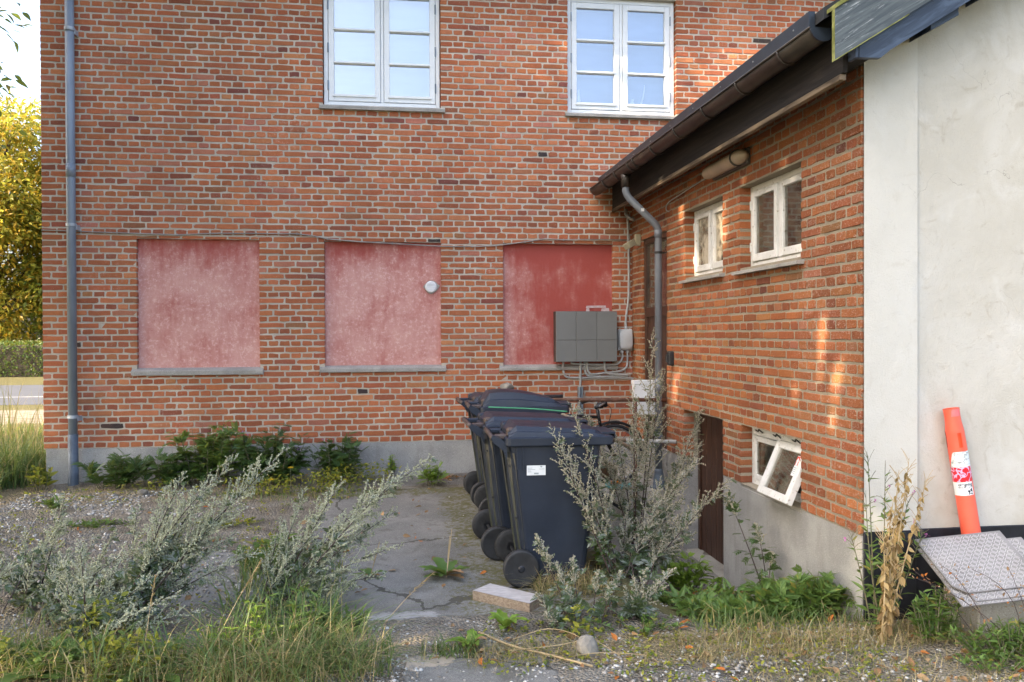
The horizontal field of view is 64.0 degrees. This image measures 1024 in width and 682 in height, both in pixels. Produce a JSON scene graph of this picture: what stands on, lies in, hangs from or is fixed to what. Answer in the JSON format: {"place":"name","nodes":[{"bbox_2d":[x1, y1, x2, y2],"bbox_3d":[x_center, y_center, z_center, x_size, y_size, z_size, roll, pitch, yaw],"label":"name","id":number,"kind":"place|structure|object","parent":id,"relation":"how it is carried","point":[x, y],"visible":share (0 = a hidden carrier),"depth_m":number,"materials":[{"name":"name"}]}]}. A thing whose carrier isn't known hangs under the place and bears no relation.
{"place":"outdoors","nodes":[
{"label":"outdoors","id":0,"kind":"place"},
{"bbox_2d":[0,0,42,337],"label":"sky","id":1,"kind":"structure","parent":0,"point":[26,63],"materials":[{"name":"white"}]},
{"bbox_2d":[0,385,43,404],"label":"road","id":2,"kind":"structure","parent":0,"point":[27,390],"depth_m":21.78,"materials":[{"name":"asphalt"}]},
{"bbox_2d":[0,420,900,681],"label":"grass","id":3,"kind":"structure","parent":0,"point":[8,462],"depth_m":4.28,"materials":[{"name":"plant"}]},
{"bbox_2d":[0,338,1023,681],"bbox_3d":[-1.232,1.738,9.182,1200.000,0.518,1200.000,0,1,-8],"label":"ground","id":4,"kind":"structure","parent":0,"point":[452,600],"depth_m":5.40,"materials":[{"name":"concrete"}]},
{"bbox_2d":[0,555,23,598],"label":"mugwort","id":5,"kind":"object","parent":4,"relation":"on","point":[6,586],"visible":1,"depth_m":4.65,"materials":[{"name":"green plant"}]},
{"bbox_2d":[0,464,27,486],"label":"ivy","id":6,"kind":"object","parent":4,"relation":"on","point":[10,479],"visible":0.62,"depth_m":8.49,"materials":[{"name":"green plant"}]},
{"bbox_2d":[0,2,31,173],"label":"lime tree","id":7,"kind":"object","parent":4,"relation":"on","point":[18,77],"visible":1,"depth_m":11.93,"materials":[{"name":"green plant"}]},
{"bbox_2d":[0,91,42,345],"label":"chestnut tree","id":8,"kind":"object","parent":4,"relation":"on","point":[18,162],"visible":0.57,"depth_m":33.87,"materials":[{"name":"yellow plant"}]},
{"bbox_2d":[0,338,42,376],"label":"hedge","id":9,"kind":"object","parent":4,"relation":"on","point":[22,360],"visible":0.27,"depth_m":31.12,"materials":[{"name":"green plant"}]},
{"bbox_2d":[0,134,42,341],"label":"chestnut tree","id":10,"kind":"object","parent":4,"relation":"on","point":[36,318],"visible":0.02,"depth_m":34.38,"materials":[{"name":"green plant"}]},
{"bbox_2d":[0,664,60,681],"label":"coltsfoot","id":11,"kind":"object","parent":4,"relation":"on","point":[8,676],"visible":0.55,"depth_m":3.99,"materials":[{"name":"green plant"}]},
{"bbox_2d":[0,633,65,671],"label":"weed patch","id":12,"kind":"object","parent":4,"relation":"on","point":[21,647],"visible":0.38,"depth_m":4.18,"materials":[{"name":"green plant"}]},
{"bbox_2d":[21,465,58,490],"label":"maple seedling","id":13,"kind":"object","parent":4,"relation":"on","point":[44,478],"visible":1,"depth_m":8.37,"materials":[{"name":"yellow plant"}]},
{"bbox_2d":[0,491,100,613],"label":"mugwort","id":14,"kind":"object","parent":4,"relation":"on","point":[23,582],"visible":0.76,"depth_m":5.08,"materials":[{"name":"green plant"}]},
{"bbox_2d":[39,494,69,509],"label":"wild herb","id":15,"kind":"object","parent":4,"relation":"on","point":[50,504],"visible":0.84,"depth_m":7.50,"materials":[{"name":"green plant"}]},
{"bbox_2d":[11,631,129,681],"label":"wild herb","id":16,"kind":"object","parent":4,"relation":"on","point":[55,643],"visible":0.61,"depth_m":4.08,"materials":[{"name":"green plant"}]},
{"bbox_2d":[66,517,133,527],"bbox_3d":[-3.540,1.542,6.977,0.616,0.076,0.298,0,1,8],"label":"weed patch","id":17,"kind":"object","parent":4,"relation":"on","point":[92,523],"visible":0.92,"depth_m":6.97,"materials":[{"name":"green plant"}]},
{"bbox_2d":[20,526,186,625],"bbox_3d":[-2.426,1.408,4.928,0.927,0.554,0.386,0,1,-8],"label":"mugwort","id":18,"kind":"object","parent":4,"relation":"on","point":[52,582],"visible":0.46,"depth_m":4.88,"materials":[{"name":"green plant"}]},
{"bbox_2d":[72,447,153,489],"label":"creeping thistle","id":19,"kind":"object","parent":4,"relation":"on","point":[117,471],"visible":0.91,"depth_m":8.40,"materials":[{"name":"green plant"}]},
{"bbox_2d":[49,537,205,653],"bbox_3d":[-2.121,1.381,4.523,0.811,0.671,0.472,0,1,-19],"label":"mugwort","id":20,"kind":"object","parent":4,"relation":"on","point":[126,613],"visible":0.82,"depth_m":4.48,"materials":[{"name":"green plant"}]},
{"bbox_2d":[106,639,186,681],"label":"dock","id":21,"kind":"object","parent":4,"relation":"on","point":[167,677],"visible":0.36,"depth_m":4.01,"materials":[{"name":"green plant"}]},
{"bbox_2d":[141,575,156,675],"bbox_3d":[-1.795,1.415,4.060,0.030,0.504,0.086,0,1,34],"label":"grass ear","id":22,"kind":"object","parent":4,"relation":"on","point":[153,587],"depth_m":4.07,"materials":[{"name":"green plant"}]},
{"bbox_2d":[124,445,209,487],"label":"creeping thistle","id":23,"kind":"object","parent":4,"relation":"on","point":[167,470],"visible":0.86,"depth_m":8.43,"materials":[{"name":"green plant"}]},
{"bbox_2d":[105,444,289,628],"bbox_3d":[-1.855,1.163,4.905,1.039,1.053,0.436,0,1,-8],"label":"mugwort","id":24,"kind":"object","parent":4,"relation":"on","point":[153,550],"visible":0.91,"depth_m":4.85,"materials":[{"name":"green plant"}]},
{"bbox_2d":[160,419,248,485],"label":"creeping thistle","id":25,"kind":"object","parent":4,"relation":"on","point":[216,450],"visible":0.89,"depth_m":8.55,"materials":[{"name":"green plant"}]},
{"bbox_2d":[192,514,265,526],"bbox_3d":[-2.448,1.545,6.993,0.679,0.066,0.332,0,1,-8],"label":"weed patch","id":26,"kind":"object","parent":4,"relation":"on","point":[251,521],"visible":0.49,"depth_m":7.02,"materials":[{"name":"green plant"}]},
{"bbox_2d":[200,559,261,674],"bbox_3d":[-1.413,1.389,4.129,0.306,0.553,0.020,0,1,-22],"label":"grass ear","id":27,"kind":"object","parent":4,"relation":"on","point":[237,599],"depth_m":4.14,"materials":[{"name":"green plant"}]},
{"bbox_2d":[190,601,284,663],"bbox_3d":[-1.428,1.505,4.260,0.481,0.322,0.282,0,1,-8],"label":"weed patch","id":28,"kind":"object","parent":4,"relation":"on","point":[255,621],"visible":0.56,"depth_m":4.26,"materials":[{"name":"green plant"}]},
{"bbox_2d":[232,536,291,570],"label":"wild herb","id":29,"kind":"object","parent":4,"relation":"on","point":[256,545],"visible":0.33,"depth_m":5.74,"materials":[{"name":"green plant"}]},
{"bbox_2d":[231,421,311,485],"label":"creeping thistle","id":30,"kind":"object","parent":4,"relation":"on","point":[284,464],"visible":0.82,"depth_m":8.56,"materials":[{"name":"green plant"}]},
{"bbox_2d":[258,532,303,547],"bbox_3d":[-1.780,1.548,6.330,0.392,0.082,0.325,0,1,44],"label":"dock","id":31,"kind":"object","parent":4,"relation":"on","point":[268,540],"visible":0.28,"depth_m":6.38,"materials":[{"name":"green plant"}]},
{"bbox_2d":[239,582,339,647],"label":"wild herb","id":32,"kind":"object","parent":4,"relation":"on","point":[295,608],"visible":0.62,"depth_m":4.42,"materials":[{"name":"green plant"}]},
{"bbox_2d":[308,432,368,482],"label":"creeping thistle","id":33,"kind":"object","parent":4,"relation":"on","point":[340,456],"visible":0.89,"depth_m":8.73,"materials":[{"name":"green plant"}]},
{"bbox_2d":[308,598,372,634],"bbox_3d":[-0.981,1.548,4.642,0.387,0.226,0.276,0,1,31],"label":"weed patch","id":34,"kind":"object","parent":4,"relation":"on","point":[348,612],"visible":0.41,"depth_m":4.62,"materials":[{"name":"green plant"}]},
{"bbox_2d":[247,453,437,616],"bbox_3d":[-1.041,1.222,5.102,1.188,0.972,0.436,0,1,-8],"label":"mugwort","id":35,"kind":"object","parent":4,"relation":"on","point":[321,553],"visible":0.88,"depth_m":5.07,"materials":[{"name":"green plant"}]},
{"bbox_2d":[353,542,386,575],"bbox_3d":[-0.968,1.494,5.638,0.222,0.262,0.176,0,1,18],"label":"plantain","id":36,"kind":"object","parent":4,"relation":"on","point":[368,570],"visible":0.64,"depth_m":5.63,"materials":[{"name":"green plant"}]},
{"bbox_2d":[387,454,397,474],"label":"wall weed","id":37,"kind":"object","parent":4,"relation":"on","point":[392,464],"depth_m":9.02,"materials":[{"name":"green plant"}]},
{"bbox_2d":[416,455,449,485],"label":"sow thistle","id":38,"kind":"object","parent":4,"relation":"on","point":[431,476],"visible":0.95,"depth_m":8.60,"materials":[{"name":"green plant"}]},
{"bbox_2d":[40,0,834,485],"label":"brick house","id":39,"kind":"structure","parent":4,"relation":"on","point":[248,140],"depth_m":9.08,"materials":[{"name":"brick"}]},
{"bbox_2d":[42,230,629,247],"bbox_3d":[-1.806,-1.123,9.068,6.407,0.152,0.073,0,1,-7],"label":"wall cable","id":40,"kind":"object","parent":39,"relation":"attached to","point":[392,243],"depth_m":9.05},
{"bbox_2d":[323,0,440,107],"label":"window","id":41,"kind":"structure","parent":39,"relation":"in","point":[377,52],"depth_m":9.24,"materials":[{"name":"white paint"}]},
{"bbox_2d":[423,280,439,293],"bbox_3d":[-0.909,-0.607,9.246,0.191,0.154,0.026,0,1,-8],"label":"air vent","id":42,"kind":"object","parent":39,"relation":"attached to","point":[430,286],"visible":1,"depth_m":9.24,"materials":[{"name":"plastic"}]},
{"bbox_2d":[577,386,582,414],"bbox_3d":[0.785,0.754,9.395,0.055,0.460,0.082,0,1,-8],"label":"steel tube","id":43,"kind":"object","parent":39,"relation":"attached to","point":[579,392],"visible":0.51,"depth_m":9.36,"materials":[{"name":"grey metal"}]},
{"bbox_2d":[553,311,616,361],"bbox_3d":[0.839,-0.051,9.365,0.714,0.576,0.148,0,1,-8],"label":"meter cabinet","id":44,"kind":"object","parent":39,"relation":"attached to","point":[584,336],"visible":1,"depth_m":9.29,"materials":[{"name":"metal"}]},
{"bbox_2d":[570,353,623,365],"bbox_3d":[0.980,0.209,9.426,0.630,0.153,0.042,0,1,-8],"label":"conduit","id":45,"kind":"object","parent":39,"relation":"attached to","point":[598,364],"visible":0.99,"depth_m":9.41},
{"bbox_2d":[562,362,632,379],"bbox_3d":[0.994,0.344,9.432,0.849,0.228,0.046,0,1,-8],"label":"conduit","id":46,"kind":"object","parent":39,"relation":"attached to","point":[568,377],"visible":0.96,"depth_m":9.42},
{"bbox_2d":[586,305,608,310],"bbox_3d":[0.994,-0.377,9.509,0.280,0.073,0.002,0,1,-8],"label":"paint daub","id":47,"kind":"object","parent":39,"relation":"attached to","point":[603,307],"visible":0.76,"depth_m":9.51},
{"bbox_2d":[584,362,628,377],"bbox_3d":[1.083,0.325,9.443,0.528,0.193,0.045,0,1,-8],"label":"conduit","id":48,"kind":"object","parent":39,"relation":"attached to","point":[598,376],"visible":0.98,"depth_m":9.43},
{"bbox_2d":[586,353,627,375],"bbox_3d":[1.099,0.264,9.442,0.508,0.264,0.042,0,1,-8],"label":"conduit","id":49,"kind":"object","parent":39,"relation":"attached to","point":[599,373],"visible":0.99,"depth_m":9.43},
{"bbox_2d":[603,362,628,375],"bbox_3d":[1.200,0.317,9.443,0.298,0.174,0.036,0,1,-8],"label":"conduit","id":50,"kind":"object","parent":39,"relation":"attached to","point":[608,373],"visible":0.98,"depth_m":9.43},
{"bbox_2d":[567,0,673,115],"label":"window","id":51,"kind":"structure","parent":39,"relation":"in","point":[616,48],"depth_m":9.61,"materials":[{"name":"white paint"}]},
{"bbox_2d":[617,326,632,352],"bbox_3d":[1.308,-0.016,9.456,0.175,0.305,0.098,0,1,-8],"label":"junction box","id":52,"kind":"object","parent":39,"relation":"attached to","point":[625,338],"visible":1,"depth_m":9.41,"materials":[{"name":"grey plastic"}]},
{"bbox_2d":[625,214,629,325],"bbox_3d":[1.333,-0.814,9.475,0.063,1.311,0.031,0,1,-8],"label":"conduit","id":53,"kind":"object","parent":39,"relation":"attached to","point":[628,292],"visible":0.92,"depth_m":9.47,"materials":[{"name":"plastic"}]},
{"bbox_2d":[418,529,469,577],"bbox_3d":[-0.468,1.469,5.642,0.362,0.312,0.329,0,1,-8],"label":"plantain","id":54,"kind":"object","parent":4,"relation":"on","point":[443,567],"visible":1,"depth_m":5.66,"materials":[{"name":"green plant"}]},
{"bbox_2d":[445,629,486,645],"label":"dandelion","id":55,"kind":"object","parent":4,"relation":"on","point":[470,633],"visible":0.84,"depth_m":4.42,"materials":[{"name":"green plant"}]},
{"bbox_2d":[455,392,484,503],"bbox_3d":[-0.074,1.020,7.933,0.898,1.046,0.644,0,1,-10],"label":"wheelie bin","id":56,"kind":"object","parent":4,"relation":"on","point":[473,481],"visible":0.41,"depth_m":7.96,"materials":[{"name":"black plastic"}]},
{"bbox_2d":[473,583,542,611],"bbox_3d":[-0.024,1.613,5.146,0.422,0.072,0.176,0,1,33],"label":"timber offcut","id":57,"kind":"object","parent":4,"relation":"on","point":[482,594],"visible":1,"depth_m":5.10,"materials":[{"name":"wood"}]},
{"bbox_2d":[488,609,528,629],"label":"dandelion","id":58,"kind":"object","parent":4,"relation":"on","point":[501,617],"visible":1,"depth_m":4.69,"materials":[{"name":"green plant"}]},
{"bbox_2d":[0,459,1022,681],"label":"ground cover","id":59,"kind":"object","parent":4,"relation":"on","point":[108,639],"visible":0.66,"depth_m":4.41,"materials":[{"name":"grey plant"}]},
{"bbox_2d":[0,377,1023,681],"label":"dry grass","id":60,"kind":"structure","parent":4,"relation":"on","point":[582,579],"depth_m":4.26,"materials":[{"name":"plant"}]},
{"bbox_2d":[0,474,1023,681],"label":"leaf litter","id":61,"kind":"object","parent":4,"relation":"on","point":[614,637],"visible":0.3,"depth_m":4.38,"materials":[{"name":"plant"}]},
{"bbox_2d":[465,388,571,511],"bbox_3d":[0.054,0.996,7.265,0.916,1.142,0.612,0,1,-7],"label":"wheelie bin","id":62,"kind":"object","parent":4,"relation":"on","point":[502,397],"visible":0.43,"depth_m":7.03,"materials":[{"name":"black plastic"}]},
{"bbox_2d":[462,411,587,559],"bbox_3d":[0.098,1.076,6.334,0.925,1.052,0.644,0,1,-9],"label":"wheelie bin","id":63,"kind":"object","parent":4,"relation":"on","point":[491,523],"visible":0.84,"depth_m":6.08,"materials":[{"name":"black plastic"}]},
{"bbox_2d":[488,406,566,411],"bbox_3d":[0.123,0.515,6.170,0.615,0.060,0.015,0,1,-14],"label":"green strap","id":64,"kind":"object","parent":63,"relation":"on","point":[527,408],"visible":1,"depth_m":6.16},
{"bbox_2d":[484,419,614,587],"bbox_3d":[0.260,1.090,5.725,0.871,1.067,0.644,0,1,-7],"label":"wheelie bin","id":65,"kind":"object","parent":4,"relation":"on","point":[543,506],"visible":0.99,"depth_m":5.47,"materials":[{"name":"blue plastic"}]},
{"bbox_2d":[530,533,626,633],"bbox_3d":[0.394,1.448,4.800,0.585,0.541,0.518,0,1,6],"label":"mugwort","id":66,"kind":"object","parent":4,"relation":"on","point":[570,596],"visible":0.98,"depth_m":4.85,"materials":[{"name":"green plant"}]},
{"bbox_2d":[545,401,623,586],"bbox_3d":[0.488,1.015,5.402,0.595,1.237,0.281,0,1,-22],"label":"mugwort","id":67,"kind":"object","parent":4,"relation":"on","point":[607,537],"visible":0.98,"depth_m":5.42,"materials":[{"name":"green plant"}]},
{"bbox_2d":[575,634,598,657],"bbox_3d":[0.398,1.633,4.325,0.120,0.148,0.106,0,1,-8],"label":"stone","id":68,"kind":"object","parent":4,"relation":"on","point":[586,643],"visible":0.7,"depth_m":4.30,"materials":[{"name":"stone"}]},
{"bbox_2d":[592,523,615,568],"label":"wild herb","id":69,"kind":"object","parent":4,"relation":"on","point":[598,553],"visible":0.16,"depth_m":5.82,"materials":[{"name":"green plant"}]},
{"bbox_2d":[553,398,676,539],"bbox_3d":[0.977,1.273,8.071,1.245,1.424,0.346,0,1,-8],"label":"handrail","id":70,"kind":"object","parent":4,"relation":"on","point":[625,445],"visible":0.39,"depth_m":8.14,"materials":[{"name":"black metal"}]},
{"bbox_2d":[590,468,668,539],"bbox_3d":[0.944,1.911,8.810,1.111,0.855,1.316,0,1,-8],"label":"landing","id":71,"kind":"object","parent":4,"relation":"on","point":[616,521],"visible":0.06,"depth_m":8.18,"materials":[{"name":"concrete"}]},
{"bbox_2d":[545,395,641,482],"bbox_3d":[0.565,1.018,8.457,1.558,0.941,0.624,0,1,9],"label":"bicycle","id":72,"kind":"object","parent":71,"relation":"on","point":[602,405],"visible":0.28,"depth_m":8.43,"materials":[{"name":"black metal"}]},
{"bbox_2d":[580,613,697,635],"bbox_3d":[0.733,1.606,4.643,0.704,0.101,0.290,0,1,-8],"label":"weed patch","id":73,"kind":"object","parent":4,"relation":"on","point":[649,623],"visible":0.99,"depth_m":4.67,"materials":[{"name":"green plant"}]},
{"bbox_2d":[576,327,705,569],"bbox_3d":[1.125,0.938,7.066,1.183,2.116,0.526,0,1,-8],"label":"mugwort","id":74,"kind":"object","parent":4,"relation":"on","point":[637,444],"visible":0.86,"depth_m":7.03,"materials":[{"name":"green plant"}]},
{"bbox_2d":[617,567,678,620],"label":"mugwort","id":75,"kind":"object","parent":4,"relation":"on","point":[637,603],"visible":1,"depth_m":4.88,"materials":[{"name":"green plant"}]},
{"bbox_2d":[609,455,736,588],"bbox_3d":[1.122,1.282,5.946,0.941,0.867,0.557,-1,1,-29],"label":"mugwort","id":76,"kind":"object","parent":4,"relation":"on","point":[644,557],"visible":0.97,"depth_m":5.85,"materials":[{"name":"green plant"}]},
{"bbox_2d":[658,550,714,592],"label":"fern","id":77,"kind":"object","parent":4,"relation":"on","point":[680,580],"visible":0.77,"depth_m":6.52,"materials":[{"name":"green plant"}]},
{"bbox_2d":[630,577,753,606],"bbox_3d":[1.198,1.638,5.345,0.850,0.161,0.304,0,1,-14],"label":"willow sapling","id":78,"kind":"object","parent":4,"relation":"on","point":[673,593],"visible":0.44,"depth_m":5.33,"materials":[{"name":"green plant"}]},
{"bbox_2d":[670,588,757,622],"bbox_3d":[1.245,1.606,4.990,0.568,0.188,0.435,0,1,-8],"label":"weed patch","id":79,"kind":"object","parent":4,"relation":"on","point":[693,602],"visible":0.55,"depth_m":4.96,"materials":[{"name":"green plant"}]},
{"bbox_2d":[707,576,729,590],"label":"wild herb","id":80,"kind":"object","parent":4,"relation":"on","point":[720,583],"visible":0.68,"depth_m":6.45,"materials":[{"name":"green plant"}]},
{"bbox_2d":[702,591,772,626],"bbox_3d":[1.396,1.616,4.948,0.580,0.187,0.410,0,1,-8],"label":"hawksbeard","id":81,"kind":"object","parent":4,"relation":"on","point":[727,600],"visible":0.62,"depth_m":4.89,"materials":[{"name":"green plant"}]},
{"bbox_2d":[720,490,781,595],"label":"mugwort","id":82,"kind":"object","parent":4,"relation":"on","point":[770,555],"visible":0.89,"depth_m":5.78,"materials":[{"name":"green plant"}]},
{"bbox_2d":[739,564,856,621],"bbox_3d":[1.780,1.530,5.014,0.813,0.335,0.509,0,1,-8],"label":"hawksbeard","id":83,"kind":"object","parent":4,"relation":"on","point":[807,588],"visible":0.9,"depth_m":4.91,"materials":[{"name":"green plant"}]},
{"bbox_2d":[589,0,1023,621],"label":"side building","id":84,"kind":"structure","parent":4,"relation":"on","point":[827,280],"depth_m":4.94,"materials":[{"name":"brick"}]},
{"bbox_2d":[623,234,640,249],"bbox_3d":[1.343,-1.105,9.161,0.206,0.182,0.112,-1,1,-35],"label":"motion sensor","id":85,"kind":"object","parent":84,"relation":"attached to","point":[636,241],"visible":1,"depth_m":9.14,"materials":[{"name":"plastic"}]},
{"bbox_2d":[631,380,654,414],"bbox_3d":[1.371,0.586,8.539,0.241,0.357,0.103,0,1,-8],"label":"white letter box","id":86,"kind":"object","parent":84,"relation":"attached to","point":[638,391],"visible":0.67,"depth_m":8.49,"materials":[{"name":"metal"}]},
{"bbox_2d":[644,232,666,448],"bbox_3d":[1.585,0.167,8.707,0.115,2.560,0.830,0,1,-8],"label":"upper door","id":87,"kind":"structure","parent":84,"relation":"in","point":[649,244],"depth_m":8.87,"materials":[{"name":"brown paint"}]},
{"bbox_2d":[665,351,673,365],"bbox_3d":[1.558,0.172,8.093,0.078,0.140,0.080,0,1,-8],"label":"door holder","id":88,"kind":"object","parent":84,"relation":"attached to","point":[669,358],"depth_m":8.06,"materials":[{"name":"metal"}]},
{"bbox_2d":[686,413,723,576],"bbox_3d":[1.817,1.410,7.351,0.270,1.515,1.000,0,1,-8],"label":"cellar door","id":89,"kind":"structure","parent":84,"relation":"in","point":[711,522],"depth_m":7.53,"materials":[{"name":"brown paint"}]},
{"bbox_2d":[693,200,722,275],"bbox_3d":[1.828,-0.904,7.300,0.138,0.625,0.906,0,1,-8],"label":"window","id":90,"kind":"structure","parent":84,"relation":"in","point":[707,226],"depth_m":7.35,"materials":[{"name":"white paint"}]},
{"bbox_2d":[702,147,750,180],"bbox_3d":[1.721,-1.425,6.639,0.147,0.136,0.840,0,1,-8],"label":"wall lamp","id":91,"kind":"object","parent":84,"relation":"attached to","point":[734,160],"visible":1,"depth_m":6.48,"materials":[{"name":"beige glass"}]},
{"bbox_2d":[750,167,801,265],"bbox_3d":[2.004,-0.891,6.005,0.138,0.640,1.000,0,1,-8],"label":"window","id":92,"kind":"structure","parent":84,"relation":"in","point":[775,203],"depth_m":6.02,"materials":[{"name":"white paint"}]},
{"bbox_2d":[752,427,801,505],"bbox_3d":[1.940,0.922,6.009,0.321,0.515,0.985,0,1,-8],"label":"cellar window","id":93,"kind":"structure","parent":84,"relation":"in","point":[776,458],"depth_m":5.88,"materials":[{"name":"white paint"}]},
{"bbox_2d":[843,446,928,635],"bbox_3d":[2.108,1.124,4.614,0.501,1.050,0.196,0,1,-8],"label":"willowherb","id":94,"kind":"object","parent":4,"relation":"on","point":[872,588],"visible":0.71,"depth_m":4.60,"materials":[{"name":"green plant"}]},
{"bbox_2d":[875,448,934,645],"bbox_3d":[2.147,1.123,4.533,0.416,1.057,0.166,0,1,-25],"label":"willowherb","id":95,"kind":"object","parent":4,"relation":"on","point":[890,574],"visible":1,"depth_m":4.49,"materials":[{"name":"beige plant"}]},
{"bbox_2d":[905,581,963,644],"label":"nettle","id":96,"kind":"object","parent":4,"relation":"on","point":[927,621],"visible":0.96,"depth_m":4.44,"materials":[{"name":"green plant"}]},
{"bbox_2d":[942,407,980,533],"bbox_3d":[2.673,1.032,4.789,0.287,1.286,0.105,0,1,11],"label":"marker post","id":97,"kind":"object","parent":4,"relation":"on","point":[962,480],"visible":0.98,"depth_m":4.76,"materials":[{"name":"orange plastic"}]},
{"bbox_2d":[909,563,1023,648],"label":"dead bramble","id":98,"kind":"object","parent":4,"relation":"on","point":[962,599],"visible":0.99,"depth_m":4.23,"materials":[{"name":"brown plant"}]},
{"bbox_2d":[917,548,1023,607],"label":"chequer plate","id":99,"kind":"object","parent":4,"relation":"on","point":[966,597],"visible":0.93,"depth_m":4.33,"materials":[{"name":"metal"}]},
{"bbox_2d":[970,537,1023,601],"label":"chequer plate","id":100,"kind":"object","parent":99,"relation":"on","point":[1017,543],"visible":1,"depth_m":4.34,"materials":[{"name":"metal"}]},
{"bbox_2d":[915,530,1023,593],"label":"chequer plate","id":101,"kind":"object","parent":100,"relation":"on","point":[993,555],"visible":0.96,"depth_m":4.53,"materials":[{"name":"metal"}]},
{"bbox_2d":[944,584,1023,637],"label":"hatch box","id":102,"kind":"object","parent":4,"relation":"on","point":[1000,610],"visible":0.07,"depth_m":4.53,"materials":[{"name":"concrete"}]},
{"bbox_2d":[948,615,1023,660],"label":"nettle","id":103,"kind":"object","parent":4,"relation":"on","point":[968,642],"visible":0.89,"depth_m":4.20,"materials":[{"name":"green plant"}]},
{"bbox_2d":[951,643,1023,673],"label":"weed patch","id":104,"kind":"object","parent":4,"relation":"on","point":[1003,663],"visible":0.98,"depth_m":4.08,"materials":[{"name":"green plant"}]},
{"bbox_2d":[994,643,1023,663],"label":"cranesbill","id":105,"kind":"object","parent":4,"relation":"on","point":[1017,657],"visible":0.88,"depth_m":4.13,"materials":[{"name":"green plant"}]},
{"bbox_2d":[0,489,1023,681],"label":"gravel","id":106,"kind":"structure","parent":0,"point":[91,512],"depth_m":4.54,"materials":[{"name":"gravel"}]},
{"bbox_2d":[478,628,658,667],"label":"dry stalks","id":107,"kind":"object","parent":106,"relation":"on","point":[544,653],"visible":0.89,"depth_m":4.31,"materials":[{"name":"plant"}]},
{"bbox_2d":[598,462,617,479],"bbox_3d":[0.944,1.403,8.747,0.380,0.160,0.380,0,1,-8],"label":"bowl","id":108,"kind":"object","parent":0,"point":[605,471],"visible":0.09,"depth_m":8.59,"materials":[{"name":"plastic"}]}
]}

